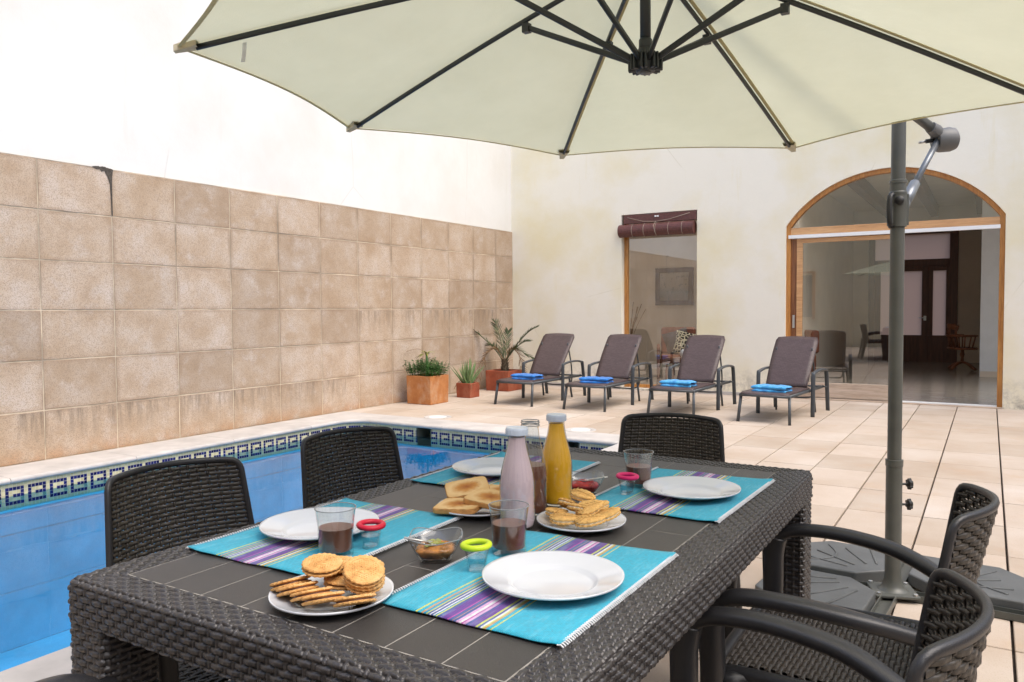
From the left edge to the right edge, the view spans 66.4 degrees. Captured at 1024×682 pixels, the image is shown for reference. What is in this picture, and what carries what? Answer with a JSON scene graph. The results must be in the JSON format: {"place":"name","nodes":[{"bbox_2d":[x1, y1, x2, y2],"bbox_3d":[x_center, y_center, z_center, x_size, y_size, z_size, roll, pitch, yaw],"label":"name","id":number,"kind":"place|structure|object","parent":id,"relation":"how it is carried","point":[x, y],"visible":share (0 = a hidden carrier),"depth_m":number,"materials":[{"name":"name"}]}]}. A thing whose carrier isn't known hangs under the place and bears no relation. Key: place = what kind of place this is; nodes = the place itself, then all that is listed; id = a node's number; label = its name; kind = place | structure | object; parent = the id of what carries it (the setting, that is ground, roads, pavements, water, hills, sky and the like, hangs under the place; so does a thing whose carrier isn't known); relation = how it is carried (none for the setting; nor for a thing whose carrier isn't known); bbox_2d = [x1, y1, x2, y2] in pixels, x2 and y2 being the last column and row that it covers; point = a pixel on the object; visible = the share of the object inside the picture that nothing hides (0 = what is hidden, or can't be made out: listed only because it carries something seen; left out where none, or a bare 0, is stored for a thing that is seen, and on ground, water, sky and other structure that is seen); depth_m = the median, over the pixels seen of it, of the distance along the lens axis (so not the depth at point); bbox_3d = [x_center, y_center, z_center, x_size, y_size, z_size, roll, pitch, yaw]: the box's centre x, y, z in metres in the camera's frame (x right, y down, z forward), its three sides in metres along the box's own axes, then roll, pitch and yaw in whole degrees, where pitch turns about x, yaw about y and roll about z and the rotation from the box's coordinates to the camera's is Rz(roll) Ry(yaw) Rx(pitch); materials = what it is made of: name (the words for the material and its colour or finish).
{"place":"outdoors","nodes":[
{"label":"outdoors","id":0,"kind":"place"},
{"bbox_2d":[0,442,490,671],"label":"pool basin","id":1,"kind":"object","parent":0,"point":[28,559],"visible":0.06,"depth_m":5.96,"materials":[{"name":"blue tile"}]},
{"bbox_2d":[0,449,448,653],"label":"pool basin joints","id":2,"kind":"object","parent":1,"relation":"attached to","point":[433,464],"depth_m":6.08,"materials":[{"name":"tile"}]},
{"bbox_2d":[0,423,609,511],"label":"mosaic band","id":3,"kind":"object","parent":1,"relation":"attached to","point":[37,491],"visible":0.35,"depth_m":7.24,"materials":[{"name":"tile"}]},
{"bbox_2d":[0,411,629,681],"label":"pool coping","id":4,"kind":"object","parent":3,"relation":"on","point":[58,662],"visible":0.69,"depth_m":7.07,"materials":[{"name":"stone"}]},
{"bbox_2d":[416,428,431,439],"bbox_3d":[-0.871,0.973,8.304,0.196,0.115,0.214,1,3,31],"label":"skimmer mouth","id":5,"kind":"object","parent":3,"relation":"attached to","point":[423,433],"visible":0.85,"depth_m":8.32},
{"bbox_2d":[567,442,579,447],"bbox_3d":[0.606,1.000,7.404,0.176,0.115,0.214,1,3,31],"label":"skimmer mouth","id":6,"kind":"object","parent":3,"relation":"attached to","point":[574,444],"visible":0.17,"depth_m":7.51},
{"bbox_2d":[225,385,1023,681],"bbox_3d":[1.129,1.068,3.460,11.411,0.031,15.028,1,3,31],"label":"patio paving","id":7,"kind":"structure","parent":0,"point":[838,450],"depth_m":6.62,"materials":[{"name":"beige tile"}]},
{"bbox_2d":[35,673,118,681],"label":"dining chair","id":8,"kind":"object","parent":7,"relation":"on","point":[72,677],"visible":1,"depth_m":1.28,"materials":[{"name":"wicker"}]},
{"bbox_2d":[104,457,254,681],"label":"dining chair","id":9,"kind":"object","parent":7,"relation":"on","point":[210,475],"visible":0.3,"depth_m":2.08,"materials":[{"name":"wicker"}]},
{"bbox_2d":[0,0,512,466],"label":"boundary wall","id":10,"kind":"structure","parent":7,"relation":"on","point":[191,244],"depth_m":7.57,"materials":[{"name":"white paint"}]},
{"bbox_2d":[300,426,403,508],"bbox_3d":[-0.383,0.706,2.486,0.608,0.802,0.625,2,3,42],"label":"dining chair","id":11,"kind":"object","parent":7,"relation":"on","point":[316,460],"visible":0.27,"depth_m":2.66,"materials":[{"name":"wicker"}]},
{"bbox_2d":[406,374,448,404],"bbox_3d":[-1.087,0.618,10.100,0.390,0.362,0.390,1,3,31],"label":"planter","id":12,"kind":"object","parent":7,"relation":"on","point":[427,390],"visible":0.83,"depth_m":9.95,"materials":[{"name":"ceramic"}]},
{"bbox_2d":[403,349,430,375],"bbox_3d":[-1.177,0.286,10.043,0.353,0.374,0.305,-2,3,-41],"label":"herb plant","id":13,"kind":"object","parent":12,"relation":"on","point":[426,353],"visible":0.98,"depth_m":10.04,"materials":[{"name":"green plant"}]},
{"bbox_2d":[404,357,449,375],"bbox_3d":[-1.082,0.337,10.090,0.526,0.245,0.485,1,3,31],"label":"herb plant","id":14,"kind":"object","parent":12,"relation":"on","point":[433,369],"visible":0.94,"depth_m":10.04,"materials":[{"name":"green plant"}]},
{"bbox_2d":[424,415,451,418],"bbox_3d":[-0.830,0.851,8.751,0.310,0.010,0.310,1,3,31],"label":"skimmer cover","id":15,"kind":"object","parent":7,"relation":"on","point":[437,416],"visible":1,"depth_m":8.75,"materials":[{"name":"plastic"}]},
{"bbox_2d":[67,443,812,681],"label":"dining table","id":16,"kind":"object","parent":7,"relation":"on","point":[223,617],"visible":0.62,"depth_m":1.31,"materials":[{"name":"black wicker"}]},
{"bbox_2d":[186,498,463,574],"bbox_3d":[-0.381,0.405,1.667,0.359,0.007,0.464,1,3,30],"label":"placemat","id":17,"kind":"object","parent":16,"relation":"on","point":[253,545],"visible":0.67,"depth_m":1.59,"materials":[{"name":"fabric"}]},
{"bbox_2d":[259,507,378,541],"bbox_3d":[-0.408,0.394,1.664,0.248,0.021,0.248,1,3,31],"label":"plate","id":18,"kind":"object","parent":17,"relation":"on","point":[300,525],"visible":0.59,"depth_m":1.71,"materials":[{"name":"white ceramic"}]},
{"bbox_2d":[314,502,355,552],"bbox_3d":[-0.339,0.365,1.503,0.080,0.093,0.080,1,3,31],"label":"drinking glass","id":19,"kind":"object","parent":17,"relation":"on","point":[335,537],"visible":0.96,"depth_m":1.48,"materials":[{"name":"clear glass"}]},
{"bbox_2d":[356,519,385,547],"bbox_3d":[-0.279,0.384,1.550,0.059,0.052,0.059,1,3,31],"label":"glass","id":20,"kind":"object","parent":17,"relation":"on","point":[362,525],"visible":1,"depth_m":1.54,"materials":[{"name":"red plastic"}]},
{"bbox_2d":[268,574,393,615],"bbox_3d":[-0.295,0.416,1.282,0.200,0.017,0.200,1,3,31],"label":"plate","id":21,"kind":"object","parent":16,"relation":"on","point":[286,605],"visible":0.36,"depth_m":1.24,"materials":[{"name":"white ceramic"}]},
{"bbox_2d":[270,575,311,591],"bbox_3d":[-0.366,0.401,1.294,0.068,0.014,0.067,-12,-15,-7],"label":"round biscuit","id":22,"kind":"object","parent":21,"relation":"on","point":[289,582],"visible":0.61,"depth_m":1.27,"materials":[{"name":"brown food"}]},
{"bbox_2d":[276,581,318,596],"bbox_3d":[-0.347,0.402,1.268,0.067,0.014,0.067,-12,-16,-3],"label":"round biscuit","id":23,"kind":"object","parent":21,"relation":"on","point":[292,589],"visible":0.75,"depth_m":1.24,"materials":[{"name":"brown food"}]},
{"bbox_2d":[290,586,332,601],"bbox_3d":[-0.318,0.402,1.243,0.068,0.014,0.067,-12,-17,0],"label":"round biscuit","id":24,"kind":"object","parent":21,"relation":"on","point":[297,596],"visible":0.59,"depth_m":1.22,"materials":[{"name":"beige food"}]},
{"bbox_2d":[301,591,344,605],"bbox_3d":[-0.295,0.402,1.222,0.068,0.014,0.067,-12,-18,4],"label":"round biscuit","id":25,"kind":"object","parent":21,"relation":"on","point":[322,598],"visible":0.94,"depth_m":1.20,"materials":[{"name":"beige food"}]},
{"bbox_2d":[333,593,376,607],"bbox_3d":[-0.244,0.403,1.216,0.068,0.014,0.067,-12,-19,8],"label":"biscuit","id":26,"kind":"object","parent":21,"relation":"on","point":[353,600],"visible":1,"depth_m":1.19,"materials":[{"name":"beige food"}]},
{"bbox_2d":[343,574,384,593],"bbox_3d":[-0.238,0.384,1.263,0.068,0.014,0.067,15,22,13],"label":"round biscuit","id":27,"kind":"object","parent":21,"relation":"on","point":[353,589],"visible":0.2,"depth_m":1.24,"materials":[{"name":"brown food"}]},
{"bbox_2d":[342,555,384,588],"bbox_3d":[-0.237,0.369,1.254,0.068,0.014,0.067,17,26,13],"label":"round biscuit","id":28,"kind":"object","parent":27,"relation":"on","point":[363,571],"visible":1,"depth_m":1.25,"materials":[{"name":"brown food"}]},
{"label":"round biscuit","id":29,"kind":"object","parent":21,"relation":"on","visible":0},
{"bbox_2d":[323,573,346,590],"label":"round biscuit","id":30,"kind":"object","parent":29,"relation":"on","point":[335,581],"visible":0.45,"depth_m":1.27,"materials":[{"name":"brown food"}]},
{"bbox_2d":[338,555,352,573],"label":"round biscuit","id":31,"kind":"object","parent":30,"relation":"on","point":[345,558],"visible":0.14,"depth_m":1.33,"materials":[{"name":"brown food"}]},
{"bbox_2d":[301,553,342,577],"bbox_3d":[-0.311,0.368,1.286,0.068,0.014,0.067,-4,13,-31],"label":"round biscuit","id":32,"kind":"object","parent":31,"relation":"on","point":[320,565],"visible":1,"depth_m":1.27,"materials":[{"name":"brown food"}]},
{"bbox_2d":[408,527,462,563],"bbox_3d":[-0.145,0.391,1.489,0.102,0.049,0.102,0,2,-1],"label":"glass dish","id":33,"kind":"object","parent":16,"relation":"on","point":[441,549],"visible":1,"depth_m":1.46,"materials":[{"name":"clear glass"}]},
{"bbox_2d":[404,536,435,544],"bbox_3d":[-0.172,0.378,1.479,0.065,0.016,0.018,-1,2,-8],"label":"teaspoon","id":34,"kind":"object","parent":33,"relation":"in","point":[415,539],"visible":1,"depth_m":1.48,"materials":[{"name":"metal"}]},
{"bbox_2d":[439,500,500,517],"bbox_3d":[-0.077,0.392,1.841,0.196,0.017,0.196,1,3,31],"label":"plate","id":35,"kind":"object","parent":16,"relation":"on","point":[482,513],"visible":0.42,"depth_m":1.78,"materials":[{"name":"white ceramic"}]},
{"bbox_2d":[433,498,480,514],"bbox_3d":[-0.121,0.382,1.812,0.106,0.013,0.098,-3,3,17],"label":"toast slice","id":36,"kind":"object","parent":35,"relation":"on","point":[452,505],"visible":0.77,"depth_m":1.78,"materials":[{"name":"beige food"}]},
{"bbox_2d":[445,476,489,497],"bbox_3d":[-0.110,0.361,1.916,0.106,0.013,0.098,-10,14,-8],"label":"toast slice","id":37,"kind":"object","parent":35,"relation":"on","point":[463,488],"visible":0.81,"depth_m":1.91,"materials":[{"name":"beige food"}]},
{"bbox_2d":[463,488,500,510],"bbox_3d":[-0.049,0.368,1.822,0.106,0.013,0.098,6,9,27],"label":"toast slice","id":38,"kind":"object","parent":35,"relation":"on","point":[482,497],"visible":0.73,"depth_m":1.80,"materials":[{"name":"beige food"}]},
{"bbox_2d":[489,484,498,493],"bbox_3d":[-0.014,0.364,1.889,0.106,0.013,0.098,2,2,1],"label":"toast slice","id":39,"kind":"object","parent":35,"relation":"on","point":[494,486],"visible":0.17,"depth_m":1.91,"materials":[{"name":"beige food"}]},
{"bbox_2d":[410,451,599,484],"bbox_3d":[-0.006,0.378,2.278,0.364,0.007,0.483,1,3,30],"label":"placemat","id":40,"kind":"object","parent":16,"relation":"on","point":[444,476],"visible":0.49,"depth_m":2.23,"materials":[{"name":"fabric"}]},
{"bbox_2d":[452,457,504,477],"bbox_3d":[-0.051,0.368,2.252,0.242,0.021,0.242,1,3,31],"label":"plate","id":41,"kind":"object","parent":40,"relation":"on","point":[489,467],"visible":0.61,"depth_m":2.30,"materials":[{"name":"white ceramic"}]},
{"bbox_2d":[499,426,534,529],"bbox_3d":[0.011,0.296,1.695,0.077,0.220,0.077,1,3,31],"label":"bottle","id":42,"kind":"object","parent":16,"relation":"on","point":[516,478],"visible":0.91,"depth_m":1.67,"materials":[{"name":"pink glass"}]},
{"bbox_2d":[381,530,678,647],"bbox_3d":[0.047,0.414,1.380,0.349,0.007,0.477,1,3,31],"label":"placemat","id":43,"kind":"object","parent":16,"relation":"on","point":[457,591],"visible":0.81,"depth_m":1.28,"materials":[{"name":"fabric"}]},
{"bbox_2d":[460,538,491,570],"bbox_3d":[-0.065,0.388,1.413,0.059,0.052,0.059,1,3,31],"label":"glass","id":44,"kind":"object","parent":43,"relation":"on","point":[467,545],"visible":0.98,"depth_m":1.40,"materials":[{"name":"green plastic"}]},
{"bbox_2d":[488,500,528,552],"bbox_3d":[-0.006,0.362,1.513,0.080,0.093,0.080,1,3,31],"label":"drinking glass","id":45,"kind":"object","parent":43,"relation":"on","point":[508,534],"visible":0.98,"depth_m":1.49,"materials":[{"name":"clear glass"}]},
{"bbox_2d":[482,550,624,600],"bbox_3d":[0.070,0.404,1.333,0.242,0.021,0.242,1,3,31],"label":"plate","id":46,"kind":"object","parent":43,"relation":"on","point":[550,575],"visible":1,"depth_m":1.36,"materials":[{"name":"white ceramic"}]},
{"bbox_2d":[521,419,546,515],"bbox_3d":[0.043,0.292,1.818,0.077,0.217,0.077,1,3,31],"label":"bottle","id":47,"kind":"object","parent":16,"relation":"on","point":[540,473],"visible":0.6,"depth_m":1.79,"materials":[{"name":"clear glass"}]},
{"bbox_2d":[541,413,572,506],"bbox_3d":[0.108,0.287,1.902,0.077,0.220,0.077,1,3,31],"label":"bottle","id":48,"kind":"object","parent":16,"relation":"on","point":[557,453],"visible":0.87,"depth_m":1.88,"materials":[{"name":"yellow glass"}]},
{"bbox_2d":[536,507,625,532],"bbox_3d":[0.151,0.396,1.713,0.196,0.017,0.196,1,3,31],"label":"plate","id":49,"kind":"object","parent":16,"relation":"on","point":[543,518],"visible":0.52,"depth_m":1.69,"materials":[{"name":"white ceramic"}]},
{"bbox_2d":[545,507,567,515],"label":"leaf biscuit","id":50,"kind":"object","parent":49,"relation":"on","point":[549,511],"visible":0.66,"depth_m":1.71,"materials":[{"name":"beige food"}]},
{"bbox_2d":[550,512,578,524],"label":"leaf biscuit","id":51,"kind":"object","parent":49,"relation":"on","point":[562,518],"visible":0.94,"depth_m":1.66,"materials":[{"name":"beige food"}]},
{"bbox_2d":[557,498,575,507],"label":"leaf biscuit","id":52,"kind":"object","parent":49,"relation":"on","point":[562,502],"visible":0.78,"depth_m":1.73,"materials":[{"name":"beige food"}]},
{"bbox_2d":[566,503,586,511],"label":"leaf biscuit","id":53,"kind":"object","parent":49,"relation":"on","point":[573,506],"visible":0.81,"depth_m":1.68,"materials":[{"name":"beige food"}]},
{"bbox_2d":[574,513,605,527],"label":"leaf biscuit","id":54,"kind":"object","parent":49,"relation":"on","point":[589,520],"visible":1,"depth_m":1.64,"materials":[{"name":"beige food"}]},
{"bbox_2d":[575,499,603,514],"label":"leaf biscuit","id":55,"kind":"object","parent":54,"relation":"on","point":[595,506],"visible":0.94,"depth_m":1.68,"materials":[{"name":"beige food"}]},
{"bbox_2d":[602,500,608,508],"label":"leaf biscuit","id":56,"kind":"object","parent":49,"relation":"on","point":[606,503],"visible":0.2,"depth_m":1.74,"materials":[{"name":"beige food"}]},
{"bbox_2d":[570,488,595,501],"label":"leaf biscuit","id":57,"kind":"object","parent":56,"relation":"on","point":[581,494],"visible":0.89,"depth_m":1.73,"materials":[{"name":"beige food"}]},
{"bbox_2d":[596,507,620,520],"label":"leaf biscuit","id":58,"kind":"object","parent":49,"relation":"on","point":[611,513],"visible":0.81,"depth_m":1.68,"materials":[{"name":"beige food"}]},
{"bbox_2d":[572,470,604,494],"bbox_3d":[0.187,0.367,2.018,0.102,0.049,0.102,0,2,3],"label":"glass dish","id":59,"kind":"object","parent":16,"relation":"on","point":[592,486],"visible":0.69,"depth_m":1.99,"materials":[{"name":"clear glass"}]},
{"bbox_2d":[580,467,774,522],"bbox_3d":[0.439,0.385,2.016,0.349,0.008,0.495,1,3,32],"label":"placemat","id":60,"kind":"object","parent":16,"relation":"on","point":[643,500],"visible":0.67,"depth_m":1.92,"materials":[{"name":"fabric"}]},
{"bbox_2d":[616,472,638,493],"bbox_3d":[0.293,0.362,1.983,0.059,0.052,0.059,1,3,31],"label":"jar","id":61,"kind":"object","parent":60,"relation":"on","point":[629,476],"visible":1,"depth_m":1.97,"materials":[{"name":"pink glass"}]},
{"bbox_2d":[623,449,653,483],"bbox_3d":[0.335,0.338,2.068,0.080,0.093,0.080,1,3,31],"label":"drinking glass","id":62,"kind":"object","parent":60,"relation":"on","point":[643,471],"visible":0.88,"depth_m":2.04,"materials":[{"name":"clear glass"}]},
{"bbox_2d":[643,476,740,500],"bbox_3d":[0.452,0.376,1.973,0.242,0.021,0.242,1,3,31],"label":"plate","id":63,"kind":"object","parent":60,"relation":"on","point":[691,488],"visible":1,"depth_m":2.01,"materials":[{"name":"white ceramic"}]},
{"bbox_2d":[456,382,479,397],"bbox_3d":[-0.604,0.670,10.736,0.235,0.200,0.235,1,3,31],"label":"planter","id":64,"kind":"object","parent":7,"relation":"on","point":[464,390],"visible":0.9,"depth_m":10.65,"materials":[{"name":"red ceramic"}]},
{"bbox_2d":[451,359,482,388],"bbox_3d":[-0.601,0.445,10.735,0.446,0.430,0.416,1,3,31],"label":"aloe plant","id":65,"kind":"object","parent":64,"relation":"in","point":[467,375],"visible":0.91,"depth_m":10.69,"materials":[{"name":"green plant"}]},
{"bbox_2d":[486,369,521,391],"bbox_3d":[-0.119,0.579,11.658,0.400,0.300,0.400,1,3,31],"label":"planter","id":66,"kind":"object","parent":7,"relation":"on","point":[493,376],"visible":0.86,"depth_m":11.52,"materials":[{"name":"red ceramic"}]},
{"bbox_2d":[473,318,539,381],"bbox_3d":[-0.150,0.124,11.624,1.117,0.958,0.514,1,2,21],"label":"potted palm","id":67,"kind":"object","parent":66,"relation":"in","point":[504,365],"visible":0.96,"depth_m":11.63,"materials":[{"name":"green plant"}]},
{"bbox_2d":[494,333,586,406],"bbox_3d":[0.380,0.347,10.357,0.646,0.869,1.448,1,3,31],"label":"sun lounger","id":68,"kind":"object","parent":7,"relation":"on","point":[549,363],"visible":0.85,"depth_m":10.55,"materials":[{"name":"fabric"}]},
{"bbox_2d":[510,373,543,379],"bbox_3d":[0.197,0.457,9.983,0.391,0.082,0.246,1,3,37],"label":"towel","id":69,"kind":"object","parent":68,"relation":"on","point":[525,376],"visible":0.91,"depth_m":9.91,"materials":[{"name":"blue fabric"}]},
{"bbox_2d":[565,427,595,431],"bbox_3d":[0.679,0.882,7.750,0.310,0.010,0.310,1,3,31],"label":"skimmer cover","id":70,"kind":"object","parent":7,"relation":"on","point":[579,429],"visible":1,"depth_m":7.75,"materials":[{"name":"plastic"}]},
{"bbox_2d":[173,0,1023,622],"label":"cantilever parasol","id":71,"kind":"object","parent":7,"relation":"on","point":[561,78],"visible":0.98,"depth_m":2.77,"materials":[{"name":"beige fabric"}]},
{"bbox_2d":[562,334,653,411],"bbox_3d":[1.215,0.363,9.825,0.646,0.869,1.448,1,3,31],"label":"sun lounger","id":72,"kind":"object","parent":7,"relation":"on","point":[618,357],"visible":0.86,"depth_m":10.02,"materials":[{"name":"fabric"}]},
{"bbox_2d":[579,376,613,382],"bbox_3d":[1.023,0.472,9.456,0.391,0.083,0.246,1,3,27],"label":"towel","id":73,"kind":"object","parent":72,"relation":"on","point":[591,379],"visible":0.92,"depth_m":9.38,"materials":[{"name":"blue fabric"}]},
{"bbox_2d":[618,413,741,638],"bbox_3d":[0.522,0.688,2.769,0.625,0.802,0.608,1,3,22],"label":"dining chair","id":74,"kind":"object","parent":7,"relation":"on","point":[649,431],"visible":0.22,"depth_m":3.00,"materials":[{"name":"wicker"}]},
{"bbox_2d":[647,335,736,413],"bbox_3d":[2.143,0.378,9.306,0.646,0.869,1.448,1,3,32],"label":"sun lounger","id":75,"kind":"object","parent":7,"relation":"on","point":[700,359],"visible":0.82,"depth_m":9.51,"materials":[{"name":"fabric"}]},
{"bbox_2d":[659,379,696,386],"bbox_3d":[1.910,0.487,8.962,0.391,0.083,0.246,1,3,35],"label":"towel","id":76,"kind":"object","parent":75,"relation":"on","point":[678,383],"visible":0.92,"depth_m":8.89,"materials":[{"name":"blue fabric"}]},
{"bbox_2d":[511,101,1023,410],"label":"house","id":77,"kind":"structure","parent":7,"relation":"on","point":[779,243],"depth_m":11.66,"materials":[{"name":"beige paint"}]},
{"bbox_2d":[624,224,655,387],"bbox_3d":[2.178,-0.568,11.395,1.140,2.525,0.070,1,3,31],"label":"door frame","id":78,"kind":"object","parent":77,"relation":"in","point":[626,240],"depth_m":11.64,"materials":[{"name":"orange wood"}]},
{"bbox_2d":[617,210,696,237],"bbox_3d":[2.078,-1.669,11.226,1.150,0.330,0.209,1,3,31],"label":"roller blind","id":79,"kind":"object","parent":77,"relation":"attached to","point":[651,226],"visible":1,"depth_m":11.17,"materials":[{"name":"brown fabric"}]},
{"bbox_2d":[655,267,693,304],"bbox_3d":[3.137,-1.053,15.126,0.760,0.720,0.050,1,3,31],"label":"framed picture","id":80,"kind":"object","parent":77,"relation":"attached to","point":[674,286],"visible":1,"depth_m":15.11},
{"bbox_2d":[796,234,889,399],"bbox_3d":[4.278,-0.300,10.055,1.190,2.070,0.058,1,3,31],"label":"sliding door","id":81,"kind":"structure","parent":77,"relation":"in","point":[836,390],"depth_m":10.10,"materials":[{"name":"brown wood"}]},
{"bbox_2d":[868,231,958,361],"bbox_3d":[8.762,-0.985,17.130,1.740,2.870,0.160,1,3,31],"label":"street door","id":82,"kind":"structure","parent":77,"relation":"in","point":[931,258],"depth_m":17.04,"materials":[{"name":"brown wood"}]},
{"bbox_2d":[962,283,980,303],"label":"wall panel","id":83,"kind":"structure","parent":77,"relation":"attached to","point":[971,293],"depth_m":16.51,"materials":[{"name":"paint"}]},
{"bbox_2d":[736,336,829,425],"bbox_3d":[3.014,0.398,8.679,0.646,0.869,1.448,1,3,35],"label":"sun lounger","id":84,"kind":"object","parent":7,"relation":"on","point":[792,361],"visible":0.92,"depth_m":8.87,"materials":[{"name":"fabric"}]},
{"bbox_2d":[751,384,792,392],"bbox_3d":[2.772,0.507,8.342,0.391,0.082,0.246,2,3,40],"label":"towel","id":85,"kind":"object","parent":84,"relation":"on","point":[772,388],"visible":0.93,"depth_m":8.27,"materials":[{"name":"blue fabric"}]},
{"bbox_2d":[755,570,875,611],"bbox_3d":[1.234,1.026,3.187,0.425,0.058,0.425,1,3,35],"label":"ballast slab","id":86,"kind":"object","parent":7,"relation":"on","point":[840,590],"depth_m":3.13,"materials":[{"name":"grey concrete"}]},
{"bbox_2d":[669,568,993,681],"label":"dining chair","id":87,"kind":"object","parent":7,"relation":"on","point":[950,644],"visible":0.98,"depth_m":1.24,"materials":[{"name":"wicker"}]},
{"bbox_2d":[699,483,999,681],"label":"dining chair","id":88,"kind":"object","parent":7,"relation":"on","point":[739,655],"visible":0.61,"depth_m":1.70,"materials":[{"name":"wicker"}]},
{"bbox_2d":[810,541,901,581],"bbox_3d":[1.520,1.008,3.590,0.425,0.058,0.425,1,3,35],"label":"ballast slab","id":89,"kind":"object","parent":7,"relation":"on","point":[858,563],"depth_m":3.51,"materials":[{"name":"grey concrete"}]},
{"bbox_2d":[908,555,1023,610],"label":"ballast slab","id":90,"kind":"object","parent":7,"relation":"on","point":[1000,587],"depth_m":3.23,"materials":[{"name":"grey concrete"}]},
{"bbox_2d":[635,360,996,404],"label":"indoor floor","id":91,"kind":"structure","parent":0,"point":[941,382],"depth_m":12.94,"materials":[{"name":"beige tile"}]},
{"bbox_2d":[630,302,645,376],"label":"dry branches","id":92,"kind":"object","parent":91,"relation":"on","point":[631,330],"visible":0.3,"depth_m":13.46,"materials":[{"name":"plant"}]},
{"bbox_2d":[664,356,681,379],"bbox_3d":[2.910,0.469,12.665,0.800,0.401,0.400,1,3,31],"label":"side table","id":93,"kind":"object","parent":91,"relation":"on","point":[673,358],"visible":0.41,"depth_m":12.71,"materials":[{"name":"brown wood"}]},
{"bbox_2d":[657,327,695,378],"bbox_3d":[2.879,0.202,13.525,0.730,0.872,0.863,0,2,11],"label":"armchair","id":94,"kind":"object","parent":91,"relation":"on","point":[664,352],"visible":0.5,"depth_m":13.75,"materials":[{"name":"wood"}]},
{"bbox_2d":[661,327,687,353],"bbox_3d":[2.851,0.016,13.478,0.440,0.440,0.180,-18,-23,12],"label":"cushion","id":95,"kind":"object","parent":94,"relation":"on","point":[669,339],"visible":0.46,"depth_m":13.45,"materials":[{"name":"beige fabric"}]},
{"bbox_2d":[672,330,696,352],"bbox_3d":[2.977,0.044,13.262,0.440,0.440,0.180,12,-25,11],"label":"cushion","id":96,"kind":"object","parent":94,"relation":"on","point":[681,340],"visible":0.35,"depth_m":13.22,"materials":[{"name":"beige fabric"}]},
{"bbox_2d":[804,330,818,371],"bbox_3d":[4.485,0.147,13.692,0.820,0.700,1.600,-1,3,-24],"label":"sofa","id":97,"kind":"object","parent":91,"relation":"on","point":[811,333],"visible":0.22,"depth_m":13.09,"materials":[{"name":"fabric"}]},
{"bbox_2d":[945,323,977,370],"bbox_3d":[8.389,0.103,14.578,0.559,0.873,0.566,0,2,1],"label":"swivel chair","id":98,"kind":"object","parent":91,"relation":"on","point":[950,326],"visible":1,"depth_m":14.49,"materials":[{"name":"brown wood"}]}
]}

